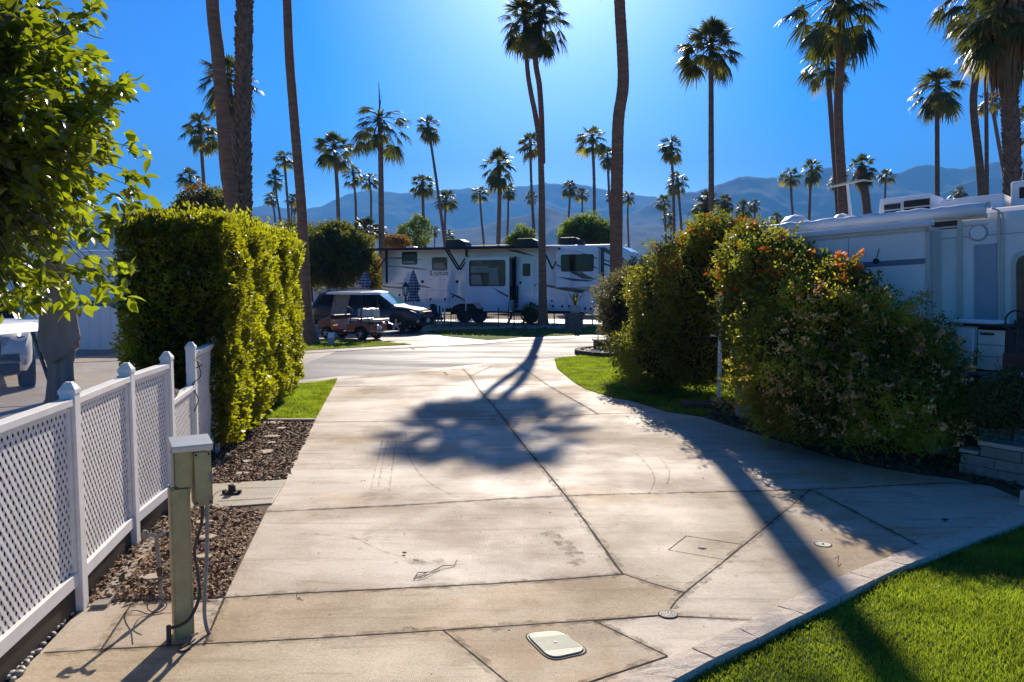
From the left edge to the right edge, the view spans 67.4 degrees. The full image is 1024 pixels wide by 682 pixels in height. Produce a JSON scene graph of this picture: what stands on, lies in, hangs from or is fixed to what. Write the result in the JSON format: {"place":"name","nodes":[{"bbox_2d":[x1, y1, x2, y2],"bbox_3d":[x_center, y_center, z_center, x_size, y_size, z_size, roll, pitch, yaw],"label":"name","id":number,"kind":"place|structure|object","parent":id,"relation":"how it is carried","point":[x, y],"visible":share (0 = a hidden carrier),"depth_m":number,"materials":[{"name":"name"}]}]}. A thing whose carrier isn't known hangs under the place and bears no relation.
{"place":"outdoors","nodes":[
{"label":"outdoors","id":0,"kind":"place"},
{"bbox_2d":[0,319,46,379],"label":"golf cart","id":1,"kind":"object","parent":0,"point":[11,326],"depth_m":6.74,"materials":[{"name":"white plastic"}]},
{"bbox_2d":[0,381,105,418],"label":"neighbour pad","id":2,"kind":"object","parent":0,"point":[11,389],"depth_m":14.90,"materials":[{"name":"concrete"}]},
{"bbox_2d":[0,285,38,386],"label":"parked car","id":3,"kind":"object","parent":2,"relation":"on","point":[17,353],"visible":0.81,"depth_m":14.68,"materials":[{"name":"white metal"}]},
{"bbox_2d":[37,245,80,403],"bbox_3d":[-3.560,0.317,6.061,0.500,2.650,0.500,0,4,0],"label":"closed umbrella","id":4,"kind":"object","parent":2,"relation":"on","point":[58,343],"visible":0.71,"depth_m":5.95,"materials":[{"name":"grey fabric"}]},
{"bbox_2d":[0,0,161,323],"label":"citrus tree","id":5,"kind":"object","parent":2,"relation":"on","point":[45,148],"visible":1,"depth_m":4.63,"materials":[{"name":"green plant"}]},
{"bbox_2d":[0,352,333,380],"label":"neighbour road","id":6,"kind":"structure","parent":0,"point":[95,371],"depth_m":18.48,"materials":[{"name":"grey asphalt"}]},
{"bbox_2d":[206,0,239,213],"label":"palm tree","id":7,"kind":"object","parent":6,"relation":"on","point":[227,175],"visible":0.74,"depth_m":19.48,"materials":[{"name":"brown plant"}]},
{"bbox_2d":[233,0,254,220],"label":"palm tree","id":8,"kind":"object","parent":6,"relation":"on","point":[242,82],"visible":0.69,"depth_m":20.23,"materials":[{"name":"brown plant"}]},
{"bbox_2d":[89,419,313,601],"bbox_3d":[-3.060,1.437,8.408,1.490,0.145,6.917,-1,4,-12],"label":"leaf litter","id":9,"kind":"object","parent":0,"point":[122,577],"visible":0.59,"depth_m":6.61,"materials":[{"name":"brown gravel"}]},
{"bbox_2d":[0,336,219,681],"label":"lattice fence","id":10,"kind":"object","parent":9,"relation":"on","point":[85,477],"visible":0.81,"depth_m":4.91,"materials":[{"name":"white plastic"}]},
{"bbox_2d":[141,528,168,606],"bbox_3d":[-2.300,1.474,4.980,0.188,0.526,0.044,0,4,0],"label":"water riser","id":11,"kind":"object","parent":9,"relation":"in","point":[145,534],"visible":0.96,"depth_m":4.97,"materials":[{"name":"grey metal"}]},
{"bbox_2d":[90,452,229,608],"bbox_3d":[-3.062,1.558,7.204,0.160,0.050,4.559,-1,4,-11],"label":"mow strip","id":12,"kind":"object","parent":9,"relation":"in","point":[104,602],"visible":0.32,"depth_m":5.55,"materials":[{"name":"concrete"}]},
{"bbox_2d":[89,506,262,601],"bbox_3d":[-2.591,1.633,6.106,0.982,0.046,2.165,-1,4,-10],"label":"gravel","id":13,"kind":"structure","parent":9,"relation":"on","point":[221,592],"depth_m":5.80,"materials":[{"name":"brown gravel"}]},
{"bbox_2d":[107,198,306,446],"bbox_3d":[-4.454,-0.482,12.265,1.718,3.315,6.929,-1,4,-8],"label":"hedge","id":14,"kind":"object","parent":9,"relation":"on","point":[227,280],"visible":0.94,"depth_m":9.26,"materials":[{"name":"green plant"}]},
{"bbox_2d":[192,479,285,509],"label":"path slab","id":15,"kind":"structure","parent":9,"relation":"on","point":[267,491],"depth_m":7.61,"materials":[{"name":"concrete"}]},
{"bbox_2d":[212,421,312,482],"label":"gravel","id":16,"kind":"structure","parent":9,"relation":"on","point":[273,477],"depth_m":9.27,"materials":[{"name":"brown gravel"}]},
{"bbox_2d":[257,378,336,419],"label":"lawn","id":17,"kind":"structure","parent":0,"point":[303,405],"depth_m":13.23,"materials":[{"name":"green plant"}]},
{"bbox_2d":[34,319,605,360],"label":"parking pad","id":18,"kind":"object","parent":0,"point":[422,336],"visible":0.2,"depth_m":29.54,"materials":[{"name":"concrete"}]},
{"bbox_2d":[6,250,135,305],"bbox_3d":[-19.000,-1.752,28.334,14.000,3.100,2.630,0,4,0],"label":"travel trailer","id":19,"kind":"object","parent":18,"relation":"on","point":[84,287],"visible":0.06,"depth_m":27.01,"materials":[{"name":"white metal"}]},
{"bbox_2d":[19,306,138,349],"bbox_3d":[-19.500,-0.434,24.312,21.026,1.360,0.100,0,4,3],"label":"plank fence","id":20,"kind":"object","parent":18,"relation":"on","point":[98,329],"visible":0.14,"depth_m":23.97,"materials":[{"name":"white plastic"}]},
{"bbox_2d":[167,180,224,212],"bbox_3d":[-12.828,-3.466,31.889,3.293,6.308,2.563,0,4,0],"label":"tree","id":21,"kind":"object","parent":18,"relation":"on","point":[210,197],"visible":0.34,"depth_m":30.99,"materials":[{"name":"green plant"}]},
{"bbox_2d":[195,53,265,159],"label":"palm tree","id":22,"kind":"object","parent":18,"relation":"on","point":[229,62],"visible":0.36,"depth_m":43.10,"materials":[{"name":"green plant"}]},
{"bbox_2d":[36,334,605,363],"bbox_3d":[9.070,-0.141,29.843,60.641,0.050,6.531,-1,5,-19],"label":"gutter","id":23,"kind":"object","parent":18,"relation":"on","point":[403,346],"visible":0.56,"depth_m":25.68,"materials":[{"name":"concrete"}]},
{"bbox_2d":[290,218,377,302],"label":"tree","id":24,"kind":"object","parent":18,"relation":"on","point":[338,258],"visible":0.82,"depth_m":40.02,"materials":[{"name":"green plant"}]},
{"bbox_2d":[317,292,399,339],"bbox_3d":[-5.751,-0.951,28.607,3.190,1.758,1.200,2,5,28],"label":"golf cart","id":25,"kind":"object","parent":18,"relation":"on","point":[365,324],"visible":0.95,"depth_m":28.30,"materials":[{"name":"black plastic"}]},
{"bbox_2d":[312,288,433,333],"bbox_3d":[-5.959,-1.293,32.845,5.082,1.911,2.400,1,4,15],"label":"parked car","id":26,"kind":"object","parent":18,"relation":"on","point":[401,315],"visible":0.62,"depth_m":32.06,"materials":[{"name":"grey paint"}]},
{"bbox_2d":[435,307,537,327],"bbox_3d":[-1.010,-1.103,36.020,5.230,0.940,0.050,0,4,0],"label":"iron railing","id":27,"kind":"object","parent":18,"relation":"on","point":[482,314],"visible":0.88,"depth_m":36.01,"materials":[{"name":"metal"}]},
{"bbox_2d":[359,237,643,324],"bbox_3d":[-0.452,-3.100,39.425,14.084,4.408,4.815,2,5,20],"label":"camper trailer","id":28,"kind":"object","parent":18,"relation":"on","point":[458,276],"visible":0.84,"depth_m":38.85,"materials":[{"name":"white plastic"}]},
{"bbox_2d":[13,207,686,254],"bbox_3d":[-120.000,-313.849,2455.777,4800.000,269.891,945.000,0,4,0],"label":"hills","id":29,"kind":"structure","parent":0,"point":[554,218],"depth_m":2548.68,"materials":[{"name":"blue stone"}]},
{"bbox_2d":[304,339,410,350],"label":"lawn","id":30,"kind":"structure","parent":0,"point":[351,346],"depth_m":25.58,"materials":[{"name":"green plant"}]},
{"bbox_2d":[283,0,320,343],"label":"palm tree","id":31,"kind":"object","parent":30,"relation":"on","point":[310,334],"visible":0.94,"depth_m":26.02,"materials":[{"name":"brown plant"}]},
{"bbox_2d":[299,337,606,379],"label":"road","id":32,"kind":"structure","parent":0,"point":[346,363],"depth_m":22.02,"materials":[{"name":"grey asphalt"}]},
{"bbox_2d":[574,346,617,356],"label":"ring kerb","id":33,"kind":"structure","parent":32,"relation":"on","point":[578,351],"depth_m":22.03,"materials":[{"name":"grey concrete"}]},
{"bbox_2d":[582,347,619,352],"bbox_3d":[3.446,0.326,22.856,2.956,0.193,2.672,0,4,0],"label":"rock bed","id":34,"kind":"object","parent":33,"relation":"in","point":[593,349],"visible":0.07,"depth_m":23.07,"materials":[{"name":"white stone"}]},
{"bbox_2d":[609,0,628,349],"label":"palm tree","id":35,"kind":"object","parent":34,"relation":"on","point":[616,209],"visible":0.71,"depth_m":22.87,"materials":[{"name":"brown plant"}]},
{"bbox_2d":[251,183,657,230],"bbox_3d":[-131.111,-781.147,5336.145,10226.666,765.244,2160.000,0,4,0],"label":"mountains","id":36,"kind":"structure","parent":0,"point":[400,208],"depth_m":5502.43,"materials":[{"name":"blue stone"}]},
{"bbox_2d":[427,326,604,339],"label":"lawn","id":37,"kind":"structure","parent":0,"point":[495,333],"depth_m":31.62,"materials":[{"name":"green plant"}]},
{"bbox_2d":[498,0,571,326],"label":"palm tree","id":38,"kind":"object","parent":37,"relation":"on","point":[529,42],"visible":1,"depth_m":34.75,"materials":[{"name":"green plant"}]},
{"bbox_2d":[951,37,988,194],"bbox_3d":[23.852,-8.625,39.375,3.045,15.554,2.838,0,4,0],"label":"palm tree","id":39,"kind":"object","parent":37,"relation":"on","point":[986,126],"visible":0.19,"depth_m":39.29,"materials":[{"name":"green plant"}]},
{"bbox_2d":[442,312,599,318],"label":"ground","id":40,"kind":"structure","parent":0,"point":[562,316],"depth_m":47.53,"materials":[{"name":"plant"}]},
{"bbox_2d":[353,216,386,242],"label":"palm tree","id":41,"kind":"object","parent":40,"relation":"on","point":[366,222],"visible":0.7,"depth_m":51.35,"materials":[{"name":"green plant"}]},
{"bbox_2d":[349,82,411,282],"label":"palm tree","id":42,"kind":"object","parent":40,"relation":"on","point":[380,140],"visible":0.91,"depth_m":46.15,"materials":[{"name":"green plant"}]},
{"bbox_2d":[378,234,412,247],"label":"tree","id":43,"kind":"object","parent":40,"relation":"on","point":[396,241],"visible":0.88,"depth_m":51.02,"materials":[{"name":"brown plant"}]},
{"bbox_2d":[501,222,536,245],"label":"tree","id":44,"kind":"object","parent":40,"relation":"on","point":[512,238],"visible":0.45,"depth_m":58.96,"materials":[{"name":"green plant"}]},
{"bbox_2d":[553,209,609,244],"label":"tree","id":45,"kind":"object","parent":40,"relation":"on","point":[589,230],"visible":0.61,"depth_m":54.62,"materials":[{"name":"green plant"}]},
{"bbox_2d":[671,15,744,218],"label":"palm tree","id":46,"kind":"object","parent":40,"relation":"on","point":[712,29],"visible":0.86,"depth_m":42.91,"materials":[{"name":"green plant"}]},
{"bbox_2d":[795,52,852,214],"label":"palm tree","id":47,"kind":"object","parent":40,"relation":"on","point":[817,78],"visible":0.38,"depth_m":55.09,"materials":[{"name":"green plant"}]},
{"bbox_2d":[910,66,969,195],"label":"palm tree","id":48,"kind":"object","parent":40,"relation":"on","point":[937,103],"visible":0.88,"depth_m":50.84,"materials":[{"name":"green plant"}]},
{"bbox_2d":[18,0,1023,214],"label":"sky","id":49,"kind":"structure","parent":0,"point":[445,60],"materials":[{"name":"blue"}]},
{"bbox_2d":[26,358,1022,681],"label":"driveway","id":50,"kind":"structure","parent":0,"point":[350,540],"depth_m":7.89,"materials":[{"name":"concrete"}]},
{"bbox_2d":[166,434,212,652],"bbox_3d":[-1.887,1.182,4.498,0.292,1.212,0.322,-3,5,-30],"label":"power pedestal","id":51,"kind":"object","parent":50,"relation":"on","point":[191,457],"visible":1,"depth_m":4.50,"materials":[{"name":"green paint"}]},
{"bbox_2d":[14,630,505,681],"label":"driveway slab","id":52,"kind":"structure","parent":50,"relation":"attached to","point":[440,655],"depth_m":4.25,"materials":[{"name":"beige concrete"}]},
{"bbox_2d":[206,574,682,642],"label":"driveway slab","id":53,"kind":"structure","parent":50,"relation":"on","point":[276,617],"depth_m":4.97,"materials":[{"name":"beige concrete"}]},
{"bbox_2d":[44,333,988,681],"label":"driveway joint","id":54,"kind":"object","parent":50,"relation":"on","point":[494,583],"visible":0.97,"depth_m":5.28,"materials":[{"name":"concrete"}]},
{"bbox_2d":[445,620,665,681],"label":"driveway slab","id":55,"kind":"structure","parent":50,"relation":"on","point":[517,654],"depth_m":4.37,"materials":[{"name":"beige concrete"}]},
{"bbox_2d":[526,630,586,659],"bbox_3d":[0.254,1.757,4.475,0.261,0.019,0.368,-2,5,-24],"label":"utility box lid","id":56,"kind":"object","parent":55,"relation":"on","point":[554,645],"visible":1,"depth_m":4.44,"materials":[{"name":"plastic"}]},
{"bbox_2d":[619,672,675,681],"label":"kerb stone","id":57,"kind":"object","parent":50,"relation":"on","point":[638,677],"visible":1,"depth_m":4.04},
{"bbox_2d":[638,648,713,681],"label":"kerb stone","id":58,"kind":"object","parent":50,"relation":"on","point":[687,665],"visible":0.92,"depth_m":4.18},
{"bbox_2d":[568,489,809,591],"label":"driveway slab","id":59,"kind":"structure","parent":50,"relation":"on","point":[640,535],"depth_m":6.65,"materials":[{"name":"beige concrete"}]},
{"bbox_2d":[692,627,757,667],"bbox_3d":[1.242,1.812,4.462,0.417,0.140,0.159,-3,5,-38],"label":"kerb stone","id":60,"kind":"object","parent":50,"relation":"on","point":[722,647],"visible":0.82,"depth_m":4.42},
{"bbox_2d":[737,606,802,645],"bbox_3d":[1.588,1.790,4.748,0.496,0.140,0.175,-4,6,-40],"label":"kerb stone","id":61,"kind":"object","parent":50,"relation":"on","point":[772,622],"visible":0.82,"depth_m":4.71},
{"bbox_2d":[671,490,916,618],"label":"driveway slab","id":62,"kind":"structure","parent":50,"relation":"on","point":[781,559],"depth_m":5.84,"materials":[{"name":"beige concrete"}]},
{"bbox_2d":[778,587,839,621],"bbox_3d":[1.956,1.768,5.049,0.459,0.139,0.185,-3,6,-39],"label":"kerb stone","id":63,"kind":"object","parent":50,"relation":"on","point":[811,602],"visible":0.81,"depth_m":5.02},
{"bbox_2d":[816,573,873,603],"bbox_3d":[2.311,1.746,5.333,0.452,0.140,0.186,-3,6,-38],"label":"kerb stone","id":64,"kind":"object","parent":50,"relation":"on","point":[845,587],"visible":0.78,"depth_m":5.30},
{"bbox_2d":[850,559,905,585],"bbox_3d":[2.675,1.725,5.614,0.459,0.139,0.178,-3,5,-37],"label":"kerb stone","id":65,"kind":"object","parent":50,"relation":"on","point":[879,570],"visible":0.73,"depth_m":5.58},
{"bbox_2d":[885,546,938,570],"bbox_3d":[3.058,1.704,5.882,0.493,0.140,0.172,-3,5,-35],"label":"kerb stone","id":66,"kind":"object","parent":50,"relation":"on","point":[912,557],"visible":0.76,"depth_m":5.85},
{"bbox_2d":[918,536,971,558],"bbox_3d":[3.462,1.684,6.150,0.503,0.140,0.170,-3,5,-32],"label":"kerb stone","id":67,"kind":"object","parent":50,"relation":"on","point":[945,546],"visible":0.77,"depth_m":6.11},
{"bbox_2d":[952,526,1003,545],"bbox_3d":[3.886,1.664,6.423,0.552,0.139,0.175,-3,5,-34],"label":"kerb stone","id":68,"kind":"object","parent":50,"relation":"on","point":[975,534],"visible":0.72,"depth_m":6.39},
{"bbox_2d":[978,517,1023,534],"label":"kerb stone","id":69,"kind":"object","parent":50,"relation":"on","point":[1005,523],"visible":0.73,"depth_m":6.65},
{"bbox_2d":[554,354,734,416],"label":"lawn","id":70,"kind":"structure","parent":0,"point":[634,393],"depth_m":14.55,"materials":[{"name":"green plant"}]},
{"bbox_2d":[588,252,652,359],"bbox_3d":[2.684,-0.690,17.406,1.922,2.678,2.190,0,4,0],"label":"oleander shrub","id":71,"kind":"object","parent":70,"relation":"on","point":[612,314],"visible":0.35,"depth_m":17.05,"materials":[{"name":"green plant"}]},
{"bbox_2d":[680,400,734,409],"bbox_3d":[3.298,1.079,12.858,0.900,0.120,0.350,0,4,0],"label":"block edging","id":72,"kind":"object","parent":70,"relation":"on","point":[699,404],"visible":0.58,"depth_m":12.69,"materials":[{"name":"grey concrete"}]},
{"bbox_2d":[623,157,1023,225],"bbox_3d":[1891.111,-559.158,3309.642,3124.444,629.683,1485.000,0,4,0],"label":"mountains","id":73,"kind":"structure","parent":0,"point":[769,195],"depth_m":3469.68,"materials":[{"name":"blue stone"}]},
{"bbox_2d":[687,523,1023,681],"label":"lawn","id":74,"kind":"structure","parent":0,"point":[790,660],"depth_m":4.57,"materials":[{"name":"green plant"}]},
{"bbox_2d":[702,398,1023,497],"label":"planting bed","id":75,"kind":"object","parent":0,"point":[955,475],"visible":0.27,"depth_m":9.01,"materials":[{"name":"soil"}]},
{"bbox_2d":[707,260,985,470],"bbox_3d":[3.954,0.259,9.383,3.291,2.509,2.387,4,6,39],"label":"lantana shrub","id":76,"kind":"object","parent":75,"relation":"on","point":[891,379],"visible":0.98,"depth_m":8.89,"materials":[{"name":"green plant"}]},
{"bbox_2d":[949,374,1023,461],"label":"shrub","id":77,"kind":"object","parent":75,"relation":"on","point":[956,453],"visible":0.2,"depth_m":8.89,"materials":[{"name":"plant"}]},
{"bbox_2d":[948,318,1023,372],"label":"cabinet","id":78,"kind":"object","parent":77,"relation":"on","point":[995,337],"visible":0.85,"depth_m":8.81,"materials":[{"name":"white plastic"}]},
{"bbox_2d":[959,438,1023,485],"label":"block wall","id":79,"kind":"structure","parent":75,"relation":"on","point":[1000,459],"depth_m":8.19,"materials":[{"name":"concrete"}]},
{"bbox_2d":[949,354,1023,445],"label":"shrub","id":80,"kind":"object","parent":79,"relation":"on","point":[998,404],"visible":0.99,"depth_m":7.94,"materials":[{"name":"green plant"}]},
{"bbox_2d":[1002,310,1023,440],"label":"scroll trellis","id":81,"kind":"object","parent":75,"relation":"on","point":[1016,359],"visible":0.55,"depth_m":8.22,"materials":[{"name":"black metal"}]},
{"bbox_2d":[940,176,1022,199],"bbox_3d":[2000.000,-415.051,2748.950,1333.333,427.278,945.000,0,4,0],"label":"hills","id":82,"kind":"structure","parent":0,"point":[995,186],"depth_m":2919.42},
{"label":"ground","id":83,"kind":"structure","parent":0,"visible":0},
{"bbox_2d":[0,397,44,407],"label":"gutter","id":84,"kind":"object","parent":83,"relation":"on","point":[19,402],"depth_m":13.59,"materials":[{"name":"concrete"}]},
{"bbox_2d":[178,111,218,188],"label":"palm tree","id":85,"kind":"object","parent":83,"relation":"on","point":[201,145],"visible":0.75,"depth_m":67.23,"materials":[{"name":"green plant"}]},
{"bbox_2d":[272,150,293,230],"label":"palm tree","id":86,"kind":"object","parent":83,"relation":"on","point":[285,164],"visible":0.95,"depth_m":130.01,"materials":[{"name":"green plant"}]},
{"bbox_2d":[313,130,354,220],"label":"palm tree","id":87,"kind":"object","parent":83,"relation":"on","point":[328,158],"visible":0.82,"depth_m":65.90,"materials":[{"name":"green plant"}]},
{"bbox_2d":[342,164,366,229],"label":"palm tree","id":88,"kind":"object","parent":83,"relation":"on","point":[355,183],"visible":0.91,"depth_m":115.59,"materials":[{"name":"green plant"}]},
{"bbox_2d":[395,212,432,246],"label":"tree","id":89,"kind":"object","parent":83,"relation":"on","point":[418,230],"visible":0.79,"depth_m":64.90,"materials":[{"name":"green plant"}]},
{"bbox_2d":[409,173,435,246],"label":"palm tree","id":90,"kind":"object","parent":83,"relation":"on","point":[423,192],"visible":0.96,"depth_m":99.08,"materials":[{"name":"green plant"}]},
{"bbox_2d":[415,114,445,246],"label":"palm tree","id":91,"kind":"object","parent":83,"relation":"on","point":[429,136],"visible":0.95,"depth_m":90.20,"materials":[{"name":"green plant"}]},
{"bbox_2d":[432,189,458,237],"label":"palm tree","id":92,"kind":"object","parent":83,"relation":"on","point":[446,205],"visible":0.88,"depth_m":109.55,"materials":[{"name":"green plant"}]},
{"bbox_2d":[478,146,515,245],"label":"palm tree","id":93,"kind":"object","parent":83,"relation":"on","point":[495,180],"visible":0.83,"depth_m":64.82,"materials":[{"name":"green plant"}]},
{"bbox_2d":[515,131,545,234],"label":"palm tree","id":94,"kind":"object","parent":83,"relation":"on","point":[531,154],"visible":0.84,"depth_m":98.92,"materials":[{"name":"green plant"}]},
{"bbox_2d":[573,126,607,216],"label":"palm tree","id":95,"kind":"object","parent":83,"relation":"on","point":[599,149],"visible":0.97,"depth_m":84.73,"materials":[{"name":"green plant"}]},
{"bbox_2d":[657,135,682,239],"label":"palm tree","id":96,"kind":"object","parent":83,"relation":"on","point":[669,155],"visible":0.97,"depth_m":90.29,"materials":[{"name":"green plant"}]},
{"bbox_2d":[665,171,688,235],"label":"palm tree","id":97,"kind":"object","parent":83,"relation":"on","point":[678,190],"visible":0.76,"depth_m":104.15,"materials":[{"name":"green plant"}]},
{"bbox_2d":[592,204,893,416],"bbox_3d":[3.668,-0.523,12.719,2.828,3.598,7.494,-1,4,-14],"label":"honeysuckle shrub","id":98,"kind":"object","parent":83,"relation":"on","point":[693,272],"visible":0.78,"depth_m":13.33,"materials":[{"name":"green plant"}]},
{"bbox_2d":[777,167,802,214],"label":"palm tree","id":99,"kind":"object","parent":83,"relation":"on","point":[792,182],"visible":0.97,"depth_m":134.37,"materials":[{"name":"green plant"}]},
{"bbox_2d":[802,157,823,220],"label":"palm tree","id":100,"kind":"object","parent":83,"relation":"on","point":[813,176],"visible":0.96,"depth_m":106.56,"materials":[{"name":"green plant"}]},
{"bbox_2d":[778,0,891,213],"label":"palm tree","id":101,"kind":"object","parent":83,"relation":"on","point":[825,40],"visible":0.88,"depth_m":30.25,"materials":[{"name":"green plant"}]},
{"bbox_2d":[846,152,877,214],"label":"palm tree","id":102,"kind":"object","parent":83,"relation":"on","point":[861,171],"visible":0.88,"depth_m":61.00,"materials":[{"name":"green plant"}]},
{"bbox_2d":[728,180,1023,435],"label":"travel trailer","id":103,"kind":"object","parent":83,"relation":"on","point":[961,258],"visible":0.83,"depth_m":9.74,"materials":[{"name":"paint"}]},
{"bbox_2d":[925,0,999,195],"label":"palm tree","id":104,"kind":"object","parent":83,"relation":"on","point":[954,11],"visible":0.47,"depth_m":33.29,"materials":[{"name":"green plant"}]},
{"bbox_2d":[938,0,1023,196],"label":"palm tree","id":105,"kind":"object","parent":83,"relation":"on","point":[998,52],"visible":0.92,"depth_m":24.22,"materials":[{"name":"green plant"}]},
{"bbox_2d":[978,91,1002,175],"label":"palm tree","id":106,"kind":"object","parent":83,"relation":"on","point":[993,108],"visible":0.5,"depth_m":98.50,"materials":[{"name":"green plant"}]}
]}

